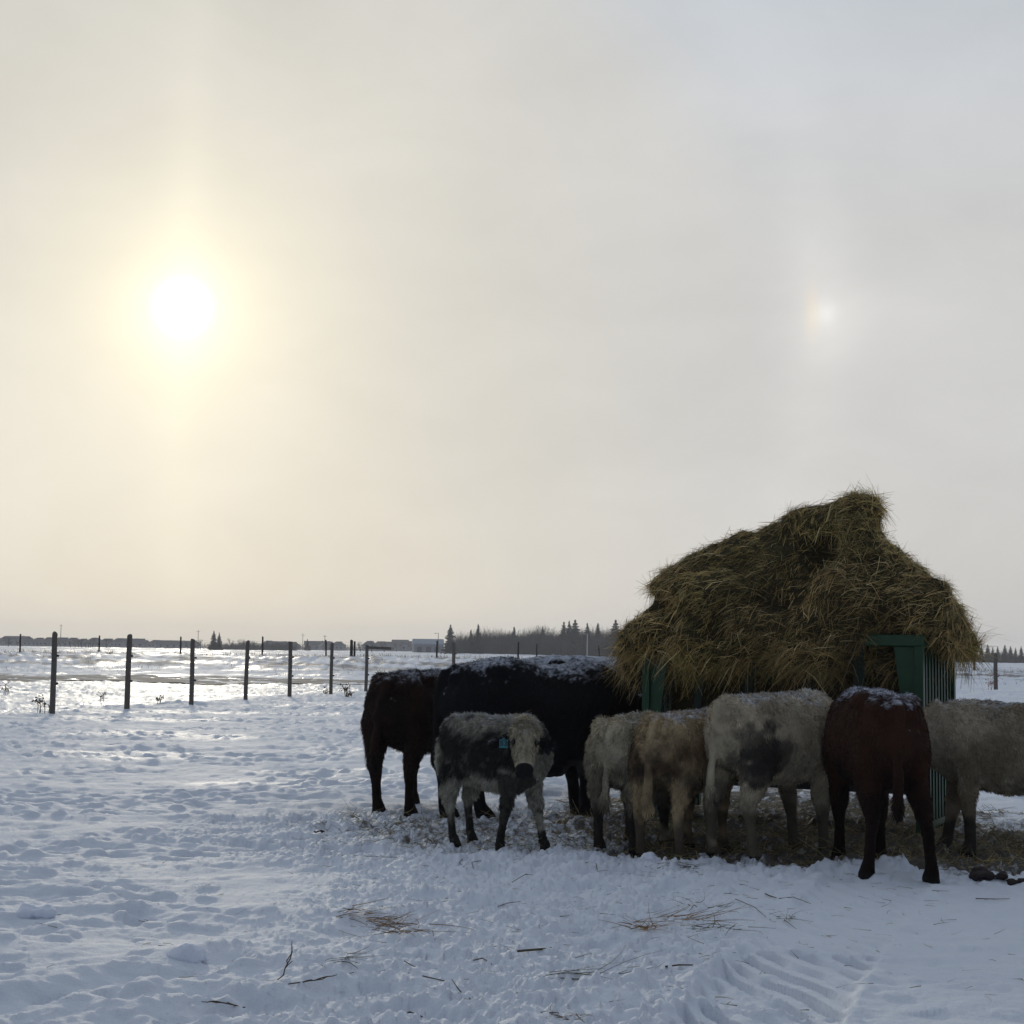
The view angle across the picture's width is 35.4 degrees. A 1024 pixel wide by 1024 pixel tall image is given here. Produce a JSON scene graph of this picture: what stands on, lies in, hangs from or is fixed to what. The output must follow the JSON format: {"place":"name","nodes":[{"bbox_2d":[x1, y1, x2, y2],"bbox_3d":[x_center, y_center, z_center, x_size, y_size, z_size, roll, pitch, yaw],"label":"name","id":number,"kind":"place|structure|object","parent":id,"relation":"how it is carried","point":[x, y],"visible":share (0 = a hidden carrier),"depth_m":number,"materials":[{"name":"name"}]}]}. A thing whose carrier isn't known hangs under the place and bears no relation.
{"place":"outdoors","nodes":[
{"label":"outdoors","id":0,"kind":"place"},
{"bbox_2d":[0,638,4,645],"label":"house","id":1,"kind":"structure","parent":0,"point":[3,643],"depth_m":834.43,"materials":[{"name":"grey"}]},
{"bbox_2d":[1,636,35,645],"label":"house","id":2,"kind":"structure","parent":0,"point":[13,639],"depth_m":854.63,"materials":[{"name":"grey"}]},
{"bbox_2d":[21,638,36,645],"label":"house","id":3,"kind":"structure","parent":0,"point":[29,642],"depth_m":833.78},
{"bbox_2d":[34,638,43,645],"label":"house","id":4,"kind":"structure","parent":0,"point":[39,641],"depth_m":860.62,"materials":[{"name":"grey"}]},
{"bbox_2d":[109,638,126,647],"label":"house","id":5,"kind":"structure","parent":0,"point":[114,643],"depth_m":827.80,"materials":[{"name":"grey"}]},
{"bbox_2d":[147,640,154,647],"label":"house","id":6,"kind":"structure","parent":0,"point":[150,644],"depth_m":853.33,"materials":[{"name":"grey"}]},
{"bbox_2d":[153,640,178,647],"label":"house","id":7,"kind":"structure","parent":0,"point":[168,644],"depth_m":826.25,"materials":[{"name":"grey"}]},
{"bbox_2d":[178,641,189,647],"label":"house","id":8,"kind":"structure","parent":0,"point":[184,644],"depth_m":870.14,"materials":[{"name":"grey"}]},
{"bbox_2d":[0,673,369,684],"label":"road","id":9,"kind":"structure","parent":0,"point":[135,678],"depth_m":92.70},
{"bbox_2d":[304,641,329,649],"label":"house","id":10,"kind":"structure","parent":0,"point":[313,645],"depth_m":858.30,"materials":[{"name":"grey"}]},
{"bbox_2d":[318,642,332,649],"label":"house","id":11,"kind":"structure","parent":0,"point":[320,646],"depth_m":839.47,"materials":[{"name":"grey"}]},
{"bbox_2d":[334,641,346,650],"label":"house","id":12,"kind":"structure","parent":0,"point":[339,646],"depth_m":828.34,"materials":[{"name":"grey"}]},
{"bbox_2d":[412,639,443,652],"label":"barn","id":13,"kind":"structure","parent":0,"point":[420,645],"depth_m":614.05,"materials":[{"name":"grey metal"}]},
{"bbox_2d":[0,646,1023,1023],"bbox_3d":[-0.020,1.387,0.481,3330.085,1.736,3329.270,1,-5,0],"label":"snow field","id":14,"kind":"structure","parent":0,"point":[94,790],"depth_m":10.30,"materials":[{"name":"white snow"}]},
{"bbox_2d":[0,683,11,694],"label":"dry weed","id":15,"kind":"object","parent":14,"relation":"on","point":[5,688],"visible":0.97,"depth_m":59.71,"materials":[{"name":"brown plant"}]},
{"bbox_2d":[16,903,56,918],"bbox_3d":[-2.711,2.293,9.170,0.234,0.123,0.183,1,-5,0],"label":"snow clump","id":16,"kind":"object","parent":14,"relation":"on","point":[28,910],"visible":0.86,"depth_m":9.11,"materials":[{"name":"white snow"}]},
{"bbox_2d":[32,694,49,713],"bbox_3d":[-10.648,4.364,36.394,0.478,0.462,0.231,2,-5,-14],"label":"dry weed","id":17,"kind":"object","parent":14,"relation":"on","point":[37,701],"visible":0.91,"depth_m":36.35,"materials":[{"name":"beige plant"}]},
{"bbox_2d":[42,637,51,645],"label":"house","id":18,"kind":"structure","parent":14,"relation":"on","point":[45,641],"depth_m":844.69,"materials":[{"name":"grey"}]},
{"bbox_2d":[49,637,67,646],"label":"house","id":19,"kind":"structure","parent":14,"relation":"on","point":[58,639],"depth_m":843.04,"materials":[{"name":"grey"}]},
{"bbox_2d":[62,638,78,646],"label":"house","id":20,"kind":"structure","parent":14,"relation":"on","point":[72,644],"depth_m":830.77,"materials":[{"name":"grey"}]},
{"bbox_2d":[79,639,92,646],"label":"house","id":21,"kind":"structure","parent":14,"relation":"on","point":[84,641],"depth_m":831.37,"materials":[{"name":"grey"}]},
{"bbox_2d":[89,638,102,646],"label":"house","id":22,"kind":"structure","parent":14,"relation":"on","point":[97,641],"depth_m":854.65,"materials":[{"name":"grey"}]},
{"bbox_2d":[102,638,112,646],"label":"house","id":23,"kind":"structure","parent":14,"relation":"on","point":[104,644],"depth_m":856.67,"materials":[{"name":"grey"}]},
{"bbox_2d":[124,638,145,647],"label":"house","id":24,"kind":"structure","parent":14,"relation":"on","point":[136,642],"depth_m":865.05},
{"bbox_2d":[156,695,163,703],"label":"dry weed","id":25,"kind":"object","parent":14,"relation":"on","point":[157,699],"visible":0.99,"depth_m":43.60,"materials":[{"name":"beige plant"}]},
{"bbox_2d":[168,942,208,962],"bbox_3d":[-1.622,2.199,7.985,0.170,0.123,0.184,5,-7,-41],"label":"snow clump","id":26,"kind":"object","parent":14,"relation":"on","point":[190,952],"visible":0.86,"depth_m":7.93,"materials":[{"name":"white snow"}]},
{"bbox_2d":[5,631,391,713],"bbox_3d":[-8.837,4.247,41.576,0.758,2.120,35.168,0,-5,13],"label":"wire fence","id":27,"kind":"object","parent":14,"relation":"on","point":[54,683],"visible":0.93,"depth_m":42.94,"materials":[{"name":"brown wood"}]},
{"bbox_2d":[207,631,219,649],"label":"spruce tree","id":28,"kind":"object","parent":14,"relation":"on","point":[213,639],"visible":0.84,"depth_m":517.74,"materials":[{"name":"green plant"}]},
{"bbox_2d":[217,633,222,649],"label":"spruce tree","id":29,"kind":"object","parent":14,"relation":"on","point":[219,642],"visible":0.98,"depth_m":519.91,"materials":[{"name":"green plant"}]},
{"bbox_2d":[201,1001,244,1007],"bbox_3d":[-1.262,2.138,6.977,0.218,0.056,0.068,4,-6,-34],"label":"twig","id":30,"kind":"object","parent":14,"relation":"on","point":[221,1002],"visible":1,"depth_m":6.97,"materials":[{"name":"brown wood"}]},
{"bbox_2d":[222,641,298,650],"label":"brush","id":31,"kind":"object","parent":14,"relation":"on","point":[236,646],"visible":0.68,"depth_m":632.21,"materials":[{"name":"plant"}]},
{"bbox_2d":[268,641,291,645],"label":"house","id":32,"kind":"structure","parent":14,"relation":"on","point":[271,642],"depth_m":859.78,"materials":[{"name":"grey"}]},
{"bbox_2d":[277,943,292,979],"bbox_3d":[-1.035,2.083,7.457,0.046,0.150,0.183,0,-5,13],"label":"twig","id":33,"kind":"object","parent":14,"relation":"on","point":[287,964],"visible":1,"depth_m":7.46,"materials":[{"name":"brown wood"}]},
{"bbox_2d":[287,642,301,649],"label":"house","id":34,"kind":"structure","parent":14,"relation":"on","point":[299,647],"depth_m":857.44,"materials":[{"name":"grey"}]},
{"bbox_2d":[304,639,310,650],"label":"spruce tree","id":35,"kind":"object","parent":14,"relation":"on","point":[307,648],"visible":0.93,"depth_m":697.16,"materials":[{"name":"green plant"}]},
{"bbox_2d":[288,974,336,984],"bbox_3d":[-0.909,2.140,7.349,0.235,0.034,0.057,3,-5,-20],"label":"twig","id":36,"kind":"object","parent":14,"relation":"on","point":[313,980],"visible":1,"depth_m":7.35,"materials":[{"name":"brown wood"}]},
{"bbox_2d":[199,642,444,650],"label":"brush","id":37,"kind":"object","parent":14,"relation":"on","point":[357,649],"visible":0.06,"depth_m":920.64,"materials":[{"name":"plant"}]},
{"bbox_2d":[340,683,350,695],"bbox_3d":[-5.469,5.848,52.696,0.323,0.471,0.581,1,-5,0],"label":"dry weed","id":38,"kind":"object","parent":14,"relation":"on","point":[346,689],"visible":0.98,"depth_m":52.69,"materials":[{"name":"brown plant"}]},
{"bbox_2d":[345,690,354,696],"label":"dry weed","id":39,"kind":"object","parent":14,"relation":"on","point":[348,694],"visible":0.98,"depth_m":50.50,"materials":[{"name":"brown plant"}]},
{"bbox_2d":[322,946,384,966],"bbox_3d":[-0.765,2.193,7.800,0.310,0.167,0.172,2,-5,-11],"label":"hay wisp","id":40,"kind":"object","parent":14,"relation":"on","point":[352,956],"visible":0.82,"depth_m":7.80,"materials":[{"name":"brown plant"}]},
{"bbox_2d":[362,641,377,650],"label":"house","id":41,"kind":"structure","parent":14,"relation":"on","point":[367,642],"depth_m":829.97,"materials":[{"name":"grey"}]},
{"bbox_2d":[335,898,418,928],"bbox_3d":[-0.745,2.334,9.154,0.520,0.208,0.420,1,-5,0],"label":"hay wisp","id":42,"kind":"object","parent":14,"relation":"on","point":[378,918],"visible":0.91,"depth_m":9.14,"materials":[{"name":"brown plant"}]},
{"bbox_2d":[377,641,402,650],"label":"house","id":43,"kind":"structure","parent":14,"relation":"on","point":[391,644],"depth_m":853.01,"materials":[{"name":"grey"}]},
{"bbox_2d":[391,640,408,650],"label":"house","id":44,"kind":"structure","parent":14,"relation":"on","point":[404,646],"depth_m":856.01,"materials":[{"name":"grey"}]},
{"bbox_2d":[342,909,469,938],"bbox_3d":[-0.576,2.312,8.689,0.726,0.329,0.602,-3,-6,34],"label":"hay wisp","id":45,"kind":"object","parent":14,"relation":"on","point":[402,931],"visible":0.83,"depth_m":8.68,"materials":[{"name":"brown plant"}]},
{"bbox_2d":[359,667,455,816],"bbox_3d":[-0.877,2.248,16.007,0.845,1.423,2.274,-1,-5,17],"label":"cow","id":46,"kind":"object","parent":14,"relation":"on","point":[398,713],"visible":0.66,"depth_m":15.11},
{"bbox_2d":[408,641,411,650],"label":"house","id":47,"kind":"structure","parent":14,"relation":"on","point":[409,647],"depth_m":858.22,"materials":[{"name":"grey"}]},
{"bbox_2d":[440,625,458,653],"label":"spruce tree","id":48,"kind":"object","parent":14,"relation":"on","point":[448,643],"visible":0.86,"depth_m":477.94,"materials":[{"name":"green plant"}]},
{"bbox_2d":[465,630,476,653],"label":"spruce tree","id":49,"kind":"object","parent":14,"relation":"on","point":[469,648],"visible":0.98,"depth_m":498.04,"materials":[{"name":"green plant"}]},
{"bbox_2d":[473,624,485,653],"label":"spruce tree","id":50,"kind":"object","parent":14,"relation":"on","point":[479,648],"visible":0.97,"depth_m":497.84,"materials":[{"name":"green plant"}]},
{"bbox_2d":[479,639,487,653],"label":"bare tree","id":51,"kind":"object","parent":14,"relation":"on","point":[485,647],"visible":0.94,"depth_m":496.66,"materials":[{"name":"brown plant"}]},
{"bbox_2d":[485,639,493,653],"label":"bare tree","id":52,"kind":"object","parent":14,"relation":"on","point":[491,641],"visible":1,"depth_m":490.45,"materials":[{"name":"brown plant"}]},
{"bbox_2d":[433,711,557,850],"bbox_3d":[-0.158,2.135,12.701,0.784,1.111,1.493,6,-7,-44],"label":"calf","id":53,"kind":"object","parent":14,"relation":"on","point":[507,758],"visible":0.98,"depth_m":12.65},
{"bbox_2d":[509,713,532,719],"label":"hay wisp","id":54,"kind":"object","parent":53,"relation":"on","point":[519,716],"visible":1,"depth_m":12.29,"materials":[{"name":"beige plant"}]},
{"bbox_2d":[491,636,504,653],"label":"bare tree","id":55,"kind":"object","parent":14,"relation":"on","point":[497,639],"visible":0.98,"depth_m":487.11,"materials":[{"name":"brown plant"}]},
{"bbox_2d":[0,634,1010,668],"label":"ridge fence","id":56,"kind":"object","parent":14,"relation":"on","point":[352,651],"visible":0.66,"depth_m":136.47,"materials":[{"name":"brown wood"}]},
{"bbox_2d":[1,648,1021,682],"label":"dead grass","id":57,"kind":"structure","parent":14,"relation":"on","point":[338,656],"depth_m":135.72,"materials":[{"name":"brown plant"}]},
{"bbox_2d":[510,635,521,653],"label":"bare tree","id":58,"kind":"object","parent":14,"relation":"on","point":[513,642],"visible":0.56,"depth_m":494.15,"materials":[{"name":"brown plant"}]},
{"bbox_2d":[511,634,523,653],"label":"bare tree","id":59,"kind":"object","parent":14,"relation":"on","point":[516,641],"visible":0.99,"depth_m":487.87,"materials":[{"name":"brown plant"}]},
{"bbox_2d":[36,836,1023,1009],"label":"hay scraps","id":60,"kind":"object","parent":14,"relation":"on","point":[618,926],"visible":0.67,"depth_m":9.24,"materials":[{"name":"brown plant"}]},
{"bbox_2d":[453,625,611,655],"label":"brush","id":61,"kind":"object","parent":14,"relation":"on","point":[524,643],"visible":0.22,"depth_m":501.57,"materials":[{"name":"grey plant"}]},
{"bbox_2d":[517,947,550,951],"bbox_3d":[0.131,2.264,8.306,0.039,0.050,0.376,-2,-6,29],"label":"stick","id":62,"kind":"object","parent":14,"relation":"on","point":[526,950],"visible":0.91,"depth_m":8.23,"materials":[{"name":"brown wood"}]},
{"bbox_2d":[430,655,641,818],"bbox_3d":[0.377,2.141,15.321,2.479,1.554,0.850,3,-6,-26],"label":"cow","id":63,"kind":"object","parent":14,"relation":"on","point":[565,703],"visible":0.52,"depth_m":14.95},
{"bbox_2d":[531,631,548,654],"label":"bare tree","id":64,"kind":"object","parent":14,"relation":"on","point":[542,641],"visible":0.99,"depth_m":495.14,"materials":[{"name":"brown plant"}]},
{"bbox_2d":[537,626,546,653],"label":"spruce tree","id":65,"kind":"object","parent":14,"relation":"on","point":[542,633],"visible":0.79,"depth_m":503.34,"materials":[{"name":"green plant"}]},
{"bbox_2d":[550,636,562,654],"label":"bare tree","id":66,"kind":"object","parent":14,"relation":"on","point":[554,646],"visible":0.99,"depth_m":489.61,"materials":[{"name":"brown plant"}]},
{"bbox_2d":[553,640,563,655],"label":"bare tree","id":67,"kind":"object","parent":14,"relation":"on","point":[558,644],"visible":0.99,"depth_m":488.33,"materials":[{"name":"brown plant"}]},
{"bbox_2d":[554,622,570,655],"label":"spruce tree","id":68,"kind":"object","parent":14,"relation":"on","point":[564,631],"visible":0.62,"depth_m":498.02,"materials":[{"name":"green plant"}]},
{"bbox_2d":[561,638,569,654],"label":"bare tree","id":69,"kind":"object","parent":14,"relation":"on","point":[563,645],"visible":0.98,"depth_m":487.43,"materials":[{"name":"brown plant"}]},
{"bbox_2d":[541,1003,591,1022],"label":"hay wisp","id":70,"kind":"object","parent":14,"relation":"on","point":[565,1017],"visible":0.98,"depth_m":6.80,"materials":[{"name":"brown plant"}]},
{"bbox_2d":[566,621,571,634],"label":"spruce tree","id":71,"kind":"object","parent":14,"relation":"on","point":[570,627],"visible":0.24,"depth_m":508.52,"materials":[{"name":"green plant"}]},
{"bbox_2d":[565,620,586,655],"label":"spruce tree","id":72,"kind":"object","parent":14,"relation":"on","point":[572,650],"visible":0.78,"depth_m":497.30,"materials":[{"name":"green plant"}]},
{"bbox_2d":[580,623,594,655],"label":"spruce tree","id":73,"kind":"object","parent":14,"relation":"on","point":[590,650],"visible":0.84,"depth_m":497.74,"materials":[{"name":"green plant"}]},
{"bbox_2d":[519,654,668,711],"bbox_3d":[1.165,2.381,18.103,2.565,1.563,0.842,2,-5,-12],"label":"cow","id":74,"kind":"object","parent":14,"relation":"on","point":[554,659],"visible":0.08,"depth_m":17.91},
{"bbox_2d":[591,635,603,655],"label":"bare tree","id":75,"kind":"object","parent":14,"relation":"on","point":[598,643],"visible":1,"depth_m":494.37,"materials":[{"name":"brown plant"}]},
{"bbox_2d":[593,623,601,656],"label":"spruce tree","id":76,"kind":"object","parent":14,"relation":"on","point":[598,633],"visible":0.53,"depth_m":503.35,"materials":[{"name":"green plant"}]},
{"bbox_2d":[544,943,665,979],"bbox_3d":[0.405,2.142,7.643,0.619,0.256,0.389,1,-5,0],"label":"hay wisp","id":77,"kind":"object","parent":14,"relation":"on","point":[568,972],"visible":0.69,"depth_m":7.60,"materials":[{"name":"brown plant"}]},
{"bbox_2d":[601,620,618,656],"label":"spruce tree","id":78,"kind":"object","parent":14,"relation":"on","point":[610,641],"visible":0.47,"depth_m":493.25,"materials":[{"name":"green plant"}]},
{"bbox_2d":[582,710,671,857],"bbox_3d":[1.073,2.177,13.163,0.656,1.119,1.682,-1,-5,24],"label":"calf","id":79,"kind":"object","parent":14,"relation":"on","point":[607,747],"visible":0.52,"depth_m":12.56},
{"bbox_2d":[602,897,683,931],"bbox_3d":[0.788,2.284,8.981,0.483,0.237,0.488,-3,-6,40],"label":"hay wisp","id":80,"kind":"object","parent":14,"relation":"on","point":[645,927],"visible":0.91,"depth_m":8.96,"materials":[{"name":"brown plant"}]},
{"bbox_2d":[640,852,656,859],"bbox_3d":[1.017,2.566,11.914,0.118,0.084,0.118,-2,-6,32],"label":"snow clump","id":81,"kind":"object","parent":14,"relation":"on","point":[649,856],"visible":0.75,"depth_m":11.89,"materials":[{"name":"white snow"}]},
{"bbox_2d":[302,793,1023,875],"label":"hay litter","id":82,"kind":"object","parent":14,"relation":"on","point":[851,829],"visible":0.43,"depth_m":13.44,"materials":[{"name":"brown plant"}]},
{"bbox_2d":[650,852,703,871],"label":"hay wisp","id":83,"kind":"object","parent":14,"relation":"on","point":[685,866],"visible":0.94,"depth_m":11.54,"materials":[{"name":"beige plant"}]},
{"bbox_2d":[665,964,697,966],"bbox_3d":[0.837,2.243,7.946,0.247,0.027,0.034,5,-6,-40],"label":"stick","id":84,"kind":"object","parent":14,"relation":"on","point":[681,965],"visible":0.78,"depth_m":7.96,"materials":[{"name":"brown wood"}]},
{"bbox_2d":[627,705,739,859],"bbox_3d":[1.498,2.133,12.815,0.672,1.161,1.776,-2,-6,33],"label":"calf","id":85,"kind":"object","parent":14,"relation":"on","point":[667,751],"visible":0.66,"depth_m":12.19},
{"bbox_2d":[650,903,745,923],"bbox_3d":[1.101,2.385,9.321,0.639,0.214,0.386,1,-5,0],"label":"hay wisp","id":86,"kind":"object","parent":14,"relation":"on","point":[690,916],"visible":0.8,"depth_m":9.32,"materials":[{"name":"brown plant"}]},
{"bbox_2d":[669,895,732,910],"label":"hay wisp","id":87,"kind":"object","parent":14,"relation":"on","point":[707,907],"visible":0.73,"depth_m":9.79,"materials":[{"name":"brown plant"}]},
{"bbox_2d":[651,912,775,934],"bbox_3d":[1.104,2.345,8.966,0.702,0.176,0.369,-2,-6,30],"label":"hay wisp","id":88,"kind":"object","parent":14,"relation":"on","point":[713,924],"visible":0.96,"depth_m":8.99,"materials":[{"name":"brown plant"}]},
{"bbox_2d":[452,642,1015,689],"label":"wire fence","id":89,"kind":"object","parent":14,"relation":"on","point":[994,656],"visible":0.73,"depth_m":79.52,"materials":[{"name":"brown wood"}]},
{"bbox_2d":[701,687,833,859],"bbox_3d":[2.241,2.055,12.752,2.007,1.322,0.757,5,-7,-42],"label":"cow","id":90,"kind":"object","parent":14,"relation":"on","point":[758,744],"visible":0.78,"depth_m":12.23},
{"bbox_2d":[769,898,812,928],"bbox_3d":[1.658,2.336,9.445,0.276,0.214,0.404,1,-5,0],"label":"hay wisp","id":91,"kind":"object","parent":14,"relation":"on","point":[788,918],"visible":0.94,"depth_m":9.45,"materials":[{"name":"brown plant"}]},
{"bbox_2d":[642,634,955,835],"bbox_3d":[2.663,1.994,14.847,2.570,1.710,1.475,-2,-6,26],"label":"hay feeder","id":92,"kind":"object","parent":14,"relation":"on","point":[918,670],"visible":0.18,"depth_m":14.18,"materials":[{"name":"green paint"}]},
{"bbox_2d":[592,474,1004,710],"bbox_3d":[2.637,1.033,14.843,3.722,2.693,2.363,-2,-6,26],"label":"hay heap","id":93,"kind":"object","parent":92,"relation":"on","point":[816,593],"visible":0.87,"depth_m":14.29,"materials":[{"name":"brown plant"}]},
{"bbox_2d":[822,685,939,883],"bbox_3d":[2.646,1.975,12.035,0.688,1.346,2.140,1,-5,-2],"label":"cow","id":94,"kind":"object","parent":14,"relation":"on","point":[876,746],"visible":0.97,"depth_m":11.17},
{"bbox_2d":[922,697,1023,858],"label":"cow","id":95,"kind":"object","parent":14,"relation":"on","point":[977,745],"visible":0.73,"depth_m":12.69},
{"bbox_2d":[982,645,993,662],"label":"spruce tree","id":96,"kind":"object","parent":14,"relation":"on","point":[989,656],"visible":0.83,"depth_m":543.42,"materials":[{"name":"green plant"}]},
{"bbox_2d":[968,866,1007,880],"bbox_3d":[3.349,2.548,11.274,0.260,0.102,0.190,-1,-5,23],"label":"dung","id":97,"kind":"object","parent":14,"relation":"on","point":[978,873],"visible":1,"depth_m":11.23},
{"bbox_2d":[985,675,995,689],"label":"dry weed","id":98,"kind":"object","parent":14,"relation":"on","point":[993,683],"visible":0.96,"depth_m":78.50,"materials":[{"name":"brown plant"}]},
{"bbox_2d":[996,646,1000,662],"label":"spruce tree","id":99,"kind":"object","parent":14,"relation":"on","point":[997,652],"visible":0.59,"depth_m":562.29,"materials":[{"name":"green plant"}]},
{"bbox_2d":[1000,645,1010,662],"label":"spruce tree","id":100,"kind":"object","parent":14,"relation":"on","point":[1004,657],"visible":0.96,"depth_m":545.93,"materials":[{"name":"green plant"}]},
{"bbox_2d":[1007,646,1013,662],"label":"spruce tree","id":101,"kind":"object","parent":14,"relation":"on","point":[1010,653],"visible":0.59,"depth_m":568.69,"materials":[{"name":"green plant"}]},
{"bbox_2d":[1012,648,1017,662],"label":"spruce tree","id":102,"kind":"object","parent":14,"relation":"on","point":[1015,656],"visible":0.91,"depth_m":559.13,"materials":[{"name":"green plant"}]},
{"bbox_2d":[1006,878,1023,885],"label":"dung","id":103,"kind":"object","parent":14,"relation":"on","point":[1011,881],"visible":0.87,"depth_m":11.12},
{"bbox_2d":[1016,647,1023,662],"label":"spruce tree","id":104,"kind":"object","parent":14,"relation":"on","point":[1020,658],"visible":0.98,"depth_m":550.22,"materials":[{"name":"green plant"}]},
{"bbox_2d":[0,0,1023,656],"label":"sky","id":105,"kind":"structure","parent":0,"point":[361,321],"materials":[{"name":"grey"}]}
]}

